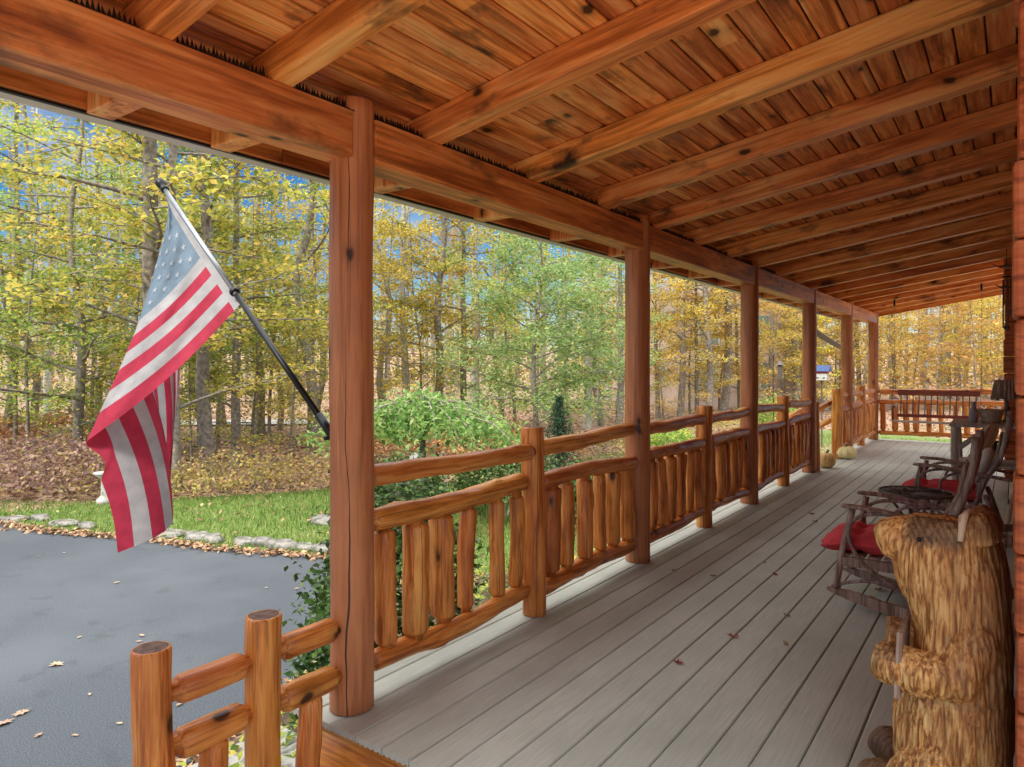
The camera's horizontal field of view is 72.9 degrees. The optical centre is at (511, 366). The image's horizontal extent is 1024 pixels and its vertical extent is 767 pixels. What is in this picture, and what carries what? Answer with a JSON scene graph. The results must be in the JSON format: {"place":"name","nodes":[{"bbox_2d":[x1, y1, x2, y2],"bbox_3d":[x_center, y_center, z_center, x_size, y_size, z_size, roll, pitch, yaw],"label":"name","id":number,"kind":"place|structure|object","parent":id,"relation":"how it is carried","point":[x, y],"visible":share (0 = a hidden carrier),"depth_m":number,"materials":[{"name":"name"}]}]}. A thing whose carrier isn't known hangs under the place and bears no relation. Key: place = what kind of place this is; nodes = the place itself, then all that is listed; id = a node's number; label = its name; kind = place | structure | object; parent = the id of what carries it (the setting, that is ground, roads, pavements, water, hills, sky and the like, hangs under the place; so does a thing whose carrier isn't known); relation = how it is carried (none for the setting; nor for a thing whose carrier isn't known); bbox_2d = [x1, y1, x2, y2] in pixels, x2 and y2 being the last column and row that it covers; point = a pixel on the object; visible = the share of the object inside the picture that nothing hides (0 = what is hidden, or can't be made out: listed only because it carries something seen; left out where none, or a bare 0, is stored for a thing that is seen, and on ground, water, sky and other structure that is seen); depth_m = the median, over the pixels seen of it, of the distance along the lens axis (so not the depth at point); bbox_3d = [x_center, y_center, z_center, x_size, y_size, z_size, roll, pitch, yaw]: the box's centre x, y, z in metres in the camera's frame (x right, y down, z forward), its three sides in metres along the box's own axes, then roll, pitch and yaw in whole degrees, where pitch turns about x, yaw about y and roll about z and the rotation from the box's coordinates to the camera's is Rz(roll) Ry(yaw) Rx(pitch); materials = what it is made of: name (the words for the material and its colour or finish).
{"place":"outdoors","nodes":[
{"label":"outdoors","id":0,"kind":"place"},
{"bbox_2d":[0,523,329,766],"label":"driveway","id":1,"kind":"structure","parent":0,"point":[193,607],"depth_m":5.38,"materials":[{"name":"asphalt"}]},
{"bbox_2d":[0,430,963,577],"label":"lawn","id":2,"kind":"structure","parent":0,"point":[826,432],"depth_m":9.25,"materials":[{"name":"plant"}]},
{"bbox_2d":[329,434,463,521],"bbox_3d":[-1.255,1.404,7.748,1.497,1.299,1.529,0,0,3],"label":"shrub","id":3,"kind":"object","parent":2,"relation":"on","point":[440,486],"visible":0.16,"depth_m":7.62,"materials":[{"name":"green plant"}]},
{"bbox_2d":[296,382,529,479],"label":"weeping tree","id":4,"kind":"object","parent":2,"relation":"on","point":[409,415],"visible":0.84,"depth_m":9.62,"materials":[{"name":"green plant"}]},
{"bbox_2d":[431,441,568,522],"bbox_3d":[-0.122,1.469,9.307,2.131,1.172,2.216,0,0,-8],"label":"shrub","id":5,"kind":"object","parent":2,"relation":"on","point":[465,481],"visible":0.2,"depth_m":9.00,"materials":[{"name":"green plant"}]},
{"bbox_2d":[544,394,582,470],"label":"young spruce","id":6,"kind":"object","parent":2,"relation":"on","point":[560,427],"visible":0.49,"depth_m":11.74,"materials":[{"name":"green plant"}]},
{"bbox_2d":[0,349,1001,766],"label":"ground","id":7,"kind":"structure","parent":0,"point":[286,447],"depth_m":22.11,"materials":[{"name":"brown plant"}]},
{"bbox_2d":[0,105,94,435],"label":"forest tree","id":8,"kind":"object","parent":7,"relation":"on","point":[36,386],"visible":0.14,"depth_m":19.80,"materials":[{"name":"yellow plant"}]},
{"bbox_2d":[0,428,104,493],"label":"shrub","id":9,"kind":"object","parent":7,"relation":"on","point":[24,445],"visible":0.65,"depth_m":10.98,"materials":[{"name":"brown plant"}]},
{"bbox_2d":[0,110,105,452],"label":"sapling","id":10,"kind":"object","parent":7,"relation":"on","point":[15,416],"visible":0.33,"depth_m":15.56,"materials":[{"name":"yellow plant"}]},
{"bbox_2d":[0,99,109,319],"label":"forest tree","id":11,"kind":"object","parent":7,"relation":"on","point":[45,160],"visible":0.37,"depth_m":16.84,"materials":[{"name":"yellow plant"}]},
{"bbox_2d":[0,192,121,456],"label":"sapling","id":12,"kind":"object","parent":7,"relation":"on","point":[27,418],"visible":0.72,"depth_m":13.44,"materials":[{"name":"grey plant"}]},
{"bbox_2d":[0,102,122,444],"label":"forest tree","id":13,"kind":"object","parent":7,"relation":"on","point":[16,117],"visible":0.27,"depth_m":17.86,"materials":[{"name":"yellow plant"}]},
{"bbox_2d":[0,137,157,428],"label":"sapling","id":14,"kind":"object","parent":7,"relation":"on","point":[69,409],"visible":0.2,"depth_m":16.50,"materials":[{"name":"yellow plant"}]},
{"bbox_2d":[22,123,161,415],"bbox_3d":[-11.363,-3.773,19.217,3.947,11.891,4.506,0,0,-41],"label":"forest tree","id":15,"kind":"object","parent":7,"relation":"on","point":[86,222],"visible":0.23,"depth_m":18.95,"materials":[{"name":"yellow plant"}]},
{"bbox_2d":[0,406,184,446],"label":"shrub","id":16,"kind":"object","parent":7,"relation":"on","point":[4,432],"visible":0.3,"depth_m":16.77,"materials":[{"name":"brown plant"}]},
{"bbox_2d":[0,443,195,500],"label":"shrub","id":17,"kind":"object","parent":7,"relation":"on","point":[64,471],"visible":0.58,"depth_m":10.42,"materials":[{"name":"brown plant"}]},
{"bbox_2d":[6,162,232,417],"bbox_3d":[-8.318,-1.392,15.198,4.080,7.113,3.992,0,0,20],"label":"sapling","id":18,"kind":"object","parent":7,"relation":"on","point":[97,314],"visible":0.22,"depth_m":14.54,"materials":[{"name":"yellow plant"}]},
{"bbox_2d":[0,101,271,467],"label":"beech tree","id":19,"kind":"object","parent":7,"relation":"on","point":[78,403],"visible":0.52,"depth_m":13.64,"materials":[{"name":"yellow plant"}]},
{"bbox_2d":[24,122,262,417],"bbox_3d":[-9.002,-2.728,17.349,5.825,9.899,5.408,0,0,-14],"label":"sapling","id":20,"kind":"object","parent":7,"relation":"on","point":[128,294],"visible":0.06,"depth_m":16.74,"materials":[{"name":"yellow plant"}]},
{"bbox_2d":[0,124,323,490],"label":"forest tree","id":21,"kind":"object","parent":7,"relation":"on","point":[174,153],"visible":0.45,"depth_m":11.06,"materials":[{"name":"yellow plant"}]},
{"bbox_2d":[0,124,328,361],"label":"forest tree","id":22,"kind":"object","parent":7,"relation":"on","point":[153,237],"visible":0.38,"depth_m":11.64,"materials":[{"name":"yellow plant"}]},
{"bbox_2d":[100,169,293,450],"bbox_3d":[-7.281,-1.509,16.413,4.835,7.349,3.944,-2,3,-35],"label":"sapling","id":23,"kind":"object","parent":7,"relation":"on","point":[210,384],"visible":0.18,"depth_m":16.53,"materials":[{"name":"yellow plant"}]},
{"bbox_2d":[74,118,328,473],"bbox_3d":[-5.751,-4.205,13.443,4.797,12.758,4.622,-1,-2,-6],"label":"forest tree","id":24,"kind":"object","parent":7,"relation":"on","point":[205,426],"visible":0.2,"depth_m":12.79,"materials":[{"name":"yellow plant"}]},
{"bbox_2d":[180,291,261,465],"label":"sapling","id":25,"kind":"object","parent":7,"relation":"on","point":[190,434],"visible":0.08,"depth_m":14.17,"materials":[{"name":"yellow plant"}]},
{"bbox_2d":[130,142,329,465],"bbox_3d":[-5.613,-2.954,14.447,4.164,10.200,3.839,0,0,-33],"label":"forest tree","id":26,"kind":"object","parent":7,"relation":"on","point":[234,405],"visible":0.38,"depth_m":14.11,"materials":[{"name":"yellow plant"}]},
{"bbox_2d":[171,444,288,493],"bbox_3d":[-4.711,1.601,11.017,2.309,0.910,2.299,0,0,-8],"label":"brush","id":27,"kind":"object","parent":7,"relation":"on","point":[221,469],"visible":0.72,"depth_m":10.79,"materials":[{"name":"brown plant"}]},
{"bbox_2d":[172,434,312,491],"bbox_3d":[-4.337,1.575,11.139,2.122,0.963,2.222,0,0,-30],"label":"brush","id":28,"kind":"object","parent":7,"relation":"on","point":[253,466],"visible":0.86,"depth_m":10.95,"materials":[{"name":"brown plant"}]},
{"bbox_2d":[180,200,324,459],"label":"sapling","id":29,"kind":"object","parent":7,"relation":"on","point":[253,414],"visible":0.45,"depth_m":14.58,"materials":[{"name":"yellow plant"}]},
{"bbox_2d":[180,185,328,442],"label":"sapling","id":30,"kind":"object","parent":7,"relation":"on","point":[271,372],"visible":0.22,"depth_m":18.03,"materials":[{"name":"yellow plant"}]},
{"bbox_2d":[191,457,328,500],"bbox_3d":[-3.942,1.786,11.143,2.850,0.544,2.694,0,0,36],"label":"brush","id":31,"kind":"object","parent":7,"relation":"on","point":[278,486],"visible":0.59,"depth_m":10.91,"materials":[{"name":"brown plant"}]},
{"bbox_2d":[197,168,328,442],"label":"forest tree","id":32,"kind":"object","parent":7,"relation":"on","point":[257,424],"visible":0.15,"depth_m":18.06,"materials":[{"name":"yellow plant"}]},
{"bbox_2d":[237,294,329,463],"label":"sapling","id":33,"kind":"object","parent":7,"relation":"on","point":[288,348],"visible":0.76,"depth_m":14.07,"materials":[{"name":"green plant"}]},
{"bbox_2d":[198,180,401,448],"bbox_3d":[-5.353,-4.024,17.113,4.992,12.385,4.141,0,0,16],"label":"forest tree","id":34,"kind":"object","parent":7,"relation":"on","point":[304,244],"visible":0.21,"depth_m":17.00,"materials":[{"name":"yellow plant"}]},
{"bbox_2d":[222,165,399,415],"bbox_3d":[-5.008,-1.867,17.697,5.276,8.019,4.303,-1,-1,42],"label":"sapling","id":35,"kind":"object","parent":7,"relation":"on","point":[314,266],"visible":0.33,"depth_m":17.67,"materials":[{"name":"yellow plant"}]},
{"bbox_2d":[306,217,445,443],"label":"sapling","id":36,"kind":"object","parent":7,"relation":"on","point":[385,388],"visible":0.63,"depth_m":18.11,"materials":[{"name":"yellow plant"}]},
{"bbox_2d":[321,186,442,399],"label":"forest tree","id":37,"kind":"object","parent":7,"relation":"on","point":[379,374],"visible":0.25,"depth_m":20.70,"materials":[{"name":"yellow plant"}]},
{"bbox_2d":[319,198,492,398],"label":"forest tree","id":38,"kind":"object","parent":7,"relation":"on","point":[402,325],"visible":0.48,"depth_m":19.80,"materials":[{"name":"yellow plant"}]},
{"bbox_2d":[234,550,594,743],"bbox_3d":[0.407,1.988,6.403,2.450,0.001,7.550,0,0,36],"label":"planting bed","id":39,"kind":"object","parent":7,"relation":"on","point":[284,719],"depth_m":5.90,"materials":[{"name":"plant"}]},
{"bbox_2d":[281,528,404,735],"bbox_3d":[-0.790,1.374,3.368,0.695,1.355,0.742,0,0,36],"label":"shrub","id":40,"kind":"object","parent":39,"relation":"on","point":[307,658],"visible":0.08,"depth_m":3.27,"materials":[{"name":"green plant"}]},
{"bbox_2d":[279,397,490,677],"bbox_3d":[-0.680,1.107,3.873,1.279,1.890,1.154,0,0,11],"label":"shrub","id":41,"kind":"object","parent":39,"relation":"on","point":[326,562],"visible":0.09,"depth_m":3.84,"materials":[{"name":"green plant"}]},
{"bbox_2d":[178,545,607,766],"bbox_3d":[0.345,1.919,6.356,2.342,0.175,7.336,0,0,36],"label":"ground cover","id":42,"kind":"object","parent":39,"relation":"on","point":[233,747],"visible":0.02,"depth_m":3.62,"materials":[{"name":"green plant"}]},
{"bbox_2d":[373,199,475,393],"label":"sapling","id":43,"kind":"object","parent":7,"relation":"on","point":[422,214],"visible":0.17,"depth_m":23.24,"materials":[{"name":"yellow plant"}]},
{"bbox_2d":[373,206,478,401],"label":"sapling","id":44,"kind":"object","parent":7,"relation":"on","point":[430,324],"visible":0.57,"depth_m":19.49,"materials":[{"name":"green plant"}]},
{"bbox_2d":[373,204,517,394],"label":"forest tree","id":45,"kind":"object","parent":7,"relation":"on","point":[440,270],"visible":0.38,"depth_m":20.14,"materials":[{"name":"yellow plant"}]},
{"bbox_2d":[380,212,538,400],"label":"forest tree","id":46,"kind":"object","parent":7,"relation":"on","point":[465,270],"visible":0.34,"depth_m":21.49,"materials":[{"name":"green plant"}]},
{"bbox_2d":[408,227,540,414],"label":"sapling","id":47,"kind":"object","parent":7,"relation":"on","point":[479,319],"visible":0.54,"depth_m":18.73,"materials":[{"name":"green plant"}]},
{"bbox_2d":[0,135,989,412],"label":"trunks","id":48,"kind":"object","parent":7,"relation":"on","point":[450,239],"depth_m":41.97,"materials":[{"name":"wood"}]},
{"bbox_2d":[439,229,558,423],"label":"forest tree","id":49,"kind":"object","parent":7,"relation":"on","point":[492,275],"visible":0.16,"depth_m":24.41,"materials":[{"name":"green plant"}]},
{"bbox_2d":[1,297,1004,410],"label":"foliage","id":50,"kind":"object","parent":7,"relation":"on","point":[885,381],"visible":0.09,"depth_m":34.49,"materials":[{"name":"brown plant"}]},
{"bbox_2d":[433,222,611,424],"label":"sapling","id":51,"kind":"object","parent":7,"relation":"on","point":[495,241],"visible":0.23,"depth_m":21.36,"materials":[{"name":"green plant"}]},
{"bbox_2d":[421,230,624,429],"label":"locust tree","id":52,"kind":"object","parent":7,"relation":"on","point":[541,270],"visible":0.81,"depth_m":14.51,"materials":[{"name":"green plant"}]},
{"bbox_2d":[497,235,620,429],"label":"sapling","id":53,"kind":"object","parent":7,"relation":"on","point":[570,422],"visible":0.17,"depth_m":21.35,"materials":[{"name":"green plant"}]},
{"bbox_2d":[537,258,661,428],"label":"sapling","id":54,"kind":"object","parent":7,"relation":"on","point":[596,400],"visible":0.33,"depth_m":19.91,"materials":[{"name":"green plant"}]},
{"bbox_2d":[564,257,682,441],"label":"sapling","id":55,"kind":"object","parent":7,"relation":"on","point":[619,360],"visible":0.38,"depth_m":18.07,"materials":[{"name":"yellow plant"}]},
{"bbox_2d":[577,262,689,423],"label":"forest tree","id":56,"kind":"object","parent":7,"relation":"on","point":[620,288],"visible":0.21,"depth_m":21.56,"materials":[{"name":"yellow plant"}]},
{"bbox_2d":[290,438,1015,766],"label":"porch deck","id":57,"kind":"structure","parent":7,"relation":"on","point":[585,670],"depth_m":3.03,"materials":[{"name":"grey"}]},
{"bbox_2d":[328,95,374,716],"bbox_3d":[-0.613,0.145,2.653,0.174,2.310,0.174,0,0,0],"label":"log post","id":58,"kind":"object","parent":57,"relation":"on","point":[351,417],"visible":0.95,"depth_m":2.58,"materials":[{"name":"wood"}]},
{"bbox_2d":[155,178,329,439],"bbox_3d":[-1.230,-0.321,3.086,1.407,1.262,0.064,0,0,36],"label":"flagpole","id":59,"kind":"object","parent":58,"relation":"attached to","point":[320,417],"visible":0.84,"depth_m":2.99,"materials":[{"name":"black metal"}]},
{"bbox_2d":[86,196,239,552],"bbox_3d":[-1.586,-0.025,3.167,0.705,1.723,0.474,0,0,36],"label":"flag","id":60,"kind":"object","parent":59,"relation":"hanging from","point":[191,304],"visible":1,"depth_m":3.16,"materials":[{"name":"fabric"}]},
{"bbox_2d":[281,618,341,766],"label":"log railing","id":61,"kind":"object","parent":58,"relation":"attached to","point":[305,693],"visible":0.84,"depth_m":2.44,"materials":[{"name":"wood"}]},
{"bbox_2d":[374,444,535,670],"bbox_3d":[-0.246,0.805,3.166,0.156,0.834,1.165,0,0,36],"label":"log railing","id":62,"kind":"object","parent":58,"relation":"attached to","point":[428,577],"visible":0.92,"depth_m":3.04,"materials":[{"name":"wood"}]},
{"bbox_2d":[0,0,1017,349],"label":"porch roof","id":63,"kind":"structure","parent":58,"relation":"on","point":[840,156],"depth_m":2.94,"materials":[{"name":"brown wood"}]},
{"bbox_2d":[891,283,982,423],"bbox_3d":[6.236,-0.178,10.201,1.132,2.042,0.570,0,0,36],"label":"porch swing","id":64,"kind":"object","parent":63,"relation":"hanging from","point":[944,393],"visible":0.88,"depth_m":10.34,"materials":[{"name":"wood"}]},
{"bbox_2d":[520,426,545,617],"bbox_3d":[0.112,0.807,3.656,0.135,0.985,0.135,0,0,-13],"label":"railing post","id":65,"kind":"object","parent":57,"relation":"on","point":[534,576],"visible":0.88,"depth_m":3.60,"materials":[{"name":"wood"}]},
{"bbox_2d":[625,214,650,563],"bbox_3d":[0.843,0.145,4.661,0.170,2.310,0.174,0,0,37],"label":"log post","id":66,"kind":"object","parent":57,"relation":"on","point":[637,342],"visible":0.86,"depth_m":4.59,"materials":[{"name":"wood"}]},
{"bbox_2d":[544,423,637,594],"bbox_3d":[0.475,0.799,4.149,0.137,0.863,1.166,0,0,36],"label":"log railing","id":67,"kind":"object","parent":66,"relation":"attached to","point":[606,513],"visible":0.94,"depth_m":4.04,"materials":[{"name":"wood"}]},
{"bbox_2d":[650,413,705,542],"bbox_3d":[1.205,0.797,5.165,0.134,0.850,1.146,0,0,36],"label":"log railing","id":68,"kind":"object","parent":66,"relation":"attached to","point":[676,497],"visible":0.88,"depth_m":5.06,"materials":[{"name":"wood"}]},
{"bbox_2d":[696,405,712,527],"bbox_3d":[1.566,0.807,5.649,0.133,0.985,0.135,0,0,13],"label":"railing post","id":69,"kind":"object","parent":57,"relation":"on","point":[704,431],"visible":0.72,"depth_m":5.59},
{"bbox_2d":[740,260,758,503],"bbox_3d":[2.267,0.145,6.629,0.175,2.310,0.171,0,0,-29],"label":"log post","id":70,"kind":"object","parent":57,"relation":"on","point":[749,355],"visible":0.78,"depth_m":6.56,"materials":[{"name":"wood"}]},
{"bbox_2d":[711,407,749,510],"bbox_3d":[1.912,0.800,6.127,0.148,0.844,1.136,0,0,36],"label":"log railing","id":71,"kind":"object","parent":70,"relation":"attached to","point":[730,477],"visible":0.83,"depth_m":6.06,"materials":[{"name":"wood"}]},
{"bbox_2d":[758,403,785,490],"bbox_3d":[2.631,0.792,7.120,0.134,0.861,1.126,0,0,36],"label":"log railing","id":72,"kind":"object","parent":70,"relation":"attached to","point":[771,435],"visible":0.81,"depth_m":7.08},
{"bbox_2d":[802,289,816,472],"bbox_3d":[3.676,0.145,8.576,0.174,2.310,0.172,0,0,-5],"label":"log post","id":73,"kind":"object","parent":57,"relation":"on","point":[809,350],"visible":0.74,"depth_m":8.50,"materials":[{"name":"wood"}]},
{"bbox_2d":[789,398,811,473],"bbox_3d":[3.316,0.791,8.080,0.139,0.852,1.126,0,0,36],"label":"log railing","id":74,"kind":"object","parent":73,"relation":"attached to","point":[799,432],"visible":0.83,"depth_m":7.99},
{"bbox_2d":[831,389,843,458],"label":"railing post","id":75,"kind":"object","parent":57,"relation":"on","point":[837,420],"visible":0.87,"depth_m":9.79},
{"bbox_2d":[841,302,852,446],"bbox_3d":[5.081,0.145,10.518,0.173,2.310,0.175,0,0,34],"label":"log post","id":76,"kind":"object","parent":57,"relation":"on","point":[847,353],"visible":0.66,"depth_m":10.45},
{"bbox_2d":[868,312,878,439],"bbox_3d":[6.491,0.145,12.461,0.174,2.310,0.176,0,0,-30],"label":"log post","id":77,"kind":"object","parent":57,"relation":"on","point":[873,355],"visible":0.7,"depth_m":12.39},
{"bbox_2d":[878,389,1003,439],"bbox_3d":[7.348,0.787,11.863,1.996,0.852,0.138,0,0,34],"label":"log railing","id":78,"kind":"object","parent":77,"relation":"attached to","point":[966,434],"visible":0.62,"depth_m":11.98,"materials":[{"name":"wood"}]},
{"bbox_2d":[877,485,955,513],"bbox_3d":[2.640,1.056,4.533,0.448,0.488,0.448,0,0,36],"label":"round table","id":79,"kind":"object","parent":57,"relation":"on","point":[928,494],"visible":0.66,"depth_m":4.51,"materials":[{"name":"wood"}]},
{"bbox_2d":[827,430,1013,624],"bbox_3d":[2.197,0.822,3.743,0.830,0.956,0.541,0,0,36],"label":"rocking chair","id":80,"kind":"object","parent":57,"relation":"on","point":[955,507],"visible":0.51,"depth_m":3.70,"materials":[{"name":"brown wood"}]},
{"bbox_2d":[821,521,883,555],"bbox_3d":[2.047,0.958,3.851,0.566,0.127,0.462,0,0,36],"label":"seat cushion","id":81,"kind":"object","parent":80,"relation":"on","point":[863,537],"visible":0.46,"depth_m":3.79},
{"bbox_2d":[857,504,1014,766],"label":"bear carving","id":82,"kind":"object","parent":57,"relation":"on","point":[951,674],"visible":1,"depth_m":1.98,"materials":[{"name":"brown wood"}]},
{"bbox_2d":[908,411,1013,543],"bbox_3d":[3.506,0.822,5.338,0.830,0.956,0.541,0,0,36],"label":"rocking chair","id":83,"kind":"object","parent":57,"relation":"on","point":[996,462],"visible":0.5,"depth_m":5.19,"materials":[{"name":"brown wood"}]},
{"bbox_2d":[949,418,1015,479],"bbox_3d":[4.893,0.932,7.103,0.662,0.735,0.805,0,0,36],"label":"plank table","id":84,"kind":"object","parent":57,"relation":"on","point":[957,445],"visible":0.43,"depth_m":6.96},
{"bbox_2d":[624,270,739,416],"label":"forest tree","id":85,"kind":"object","parent":7,"relation":"on","point":[681,392],"visible":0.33,"depth_m":25.48,"materials":[{"name":"yellow plant"}]},
{"bbox_2d":[650,276,719,419],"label":"sapling","id":86,"kind":"object","parent":7,"relation":"on","point":[659,344],"visible":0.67,"depth_m":23.79,"materials":[{"name":"yellow plant"}]},
{"bbox_2d":[650,272,739,413],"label":"forest tree","id":87,"kind":"object","parent":7,"relation":"on","point":[697,379],"visible":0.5,"depth_m":26.22,"materials":[{"name":"yellow plant"}]},
{"bbox_2d":[654,277,740,405],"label":"forest tree","id":88,"kind":"object","parent":7,"relation":"on","point":[705,321],"visible":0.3,"depth_m":24.59,"materials":[{"name":"yellow plant"}]},
{"bbox_2d":[604,282,827,408],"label":"neighbour house","id":89,"kind":"structure","parent":7,"relation":"on","point":[668,394],"depth_m":33.70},
{"bbox_2d":[669,290,781,411],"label":"forest tree","id":90,"kind":"object","parent":7,"relation":"on","point":[724,400],"visible":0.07,"depth_m":26.17,"materials":[{"name":"yellow plant"}]},
{"bbox_2d":[546,257,1004,413],"bbox_3d":[32.812,-13.994,51.311,64.384,34.514,46.678,0,0,-2],"label":"foliage","id":91,"kind":"object","parent":7,"relation":"on","point":[953,358],"visible":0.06,"depth_m":32.82,"materials":[{"name":"plant"}]},
{"bbox_2d":[733,296,830,415],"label":"sapling","id":92,"kind":"object","parent":7,"relation":"on","point":[774,339],"visible":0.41,"depth_m":26.94,"materials":[{"name":"yellow plant"}]},
{"bbox_2d":[817,311,920,389],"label":"sapling","id":93,"kind":"object","parent":7,"relation":"on","point":[862,383],"visible":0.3,"depth_m":29.82,"materials":[{"name":"yellow plant"}]},
{"bbox_2d":[854,313,956,409],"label":"sapling","id":94,"kind":"object","parent":7,"relation":"on","point":[889,360],"visible":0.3,"depth_m":30.73,"materials":[{"name":"yellow plant"}]},
{"bbox_2d":[886,301,1004,411],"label":"sapling","id":95,"kind":"object","parent":7,"relation":"on","point":[940,328],"visible":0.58,"depth_m":29.90,"materials":[{"name":"yellow plant"}]},
{"bbox_2d":[914,296,1004,400],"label":"sapling","id":96,"kind":"object","parent":7,"relation":"on","point":[954,366],"visible":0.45,"depth_m":30.92,"materials":[{"name":"yellow plant"}]},
{"bbox_2d":[922,296,1003,400],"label":"sapling","id":97,"kind":"object","parent":7,"relation":"on","point":[970,353],"visible":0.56,"depth_m":30.07,"materials":[{"name":"yellow plant"}]},
{"bbox_2d":[1003,0,1023,766],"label":"log house","id":98,"kind":"structure","parent":7,"relation":"on","point":[1013,354],"depth_m":1.75,"materials":[{"name":"wood"}]},
{"bbox_2d":[0,98,1002,351],"label":"sky","id":99,"kind":"structure","parent":0,"point":[414,217],"materials":[{"name":"blue"}]},
{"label":"landing","id":100,"kind":"structure","parent":0,"visible":0},
{"bbox_2d":[130,641,175,766],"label":"railing post","id":101,"kind":"object","parent":100,"relation":"on","point":[152,737],"visible":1,"depth_m":1.99,"materials":[{"name":"wood"}]},
{"bbox_2d":[172,653,252,766],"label":"log railing","id":102,"kind":"object","parent":101,"relation":"attached to","point":[206,737],"visible":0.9,"depth_m":2.15,"materials":[{"name":"wood"}]},
{"bbox_2d":[244,609,281,766],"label":"railing post","id":103,"kind":"object","parent":100,"relation":"on","point":[262,683],"visible":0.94,"depth_m":2.29,"materials":[{"name":"wood"}]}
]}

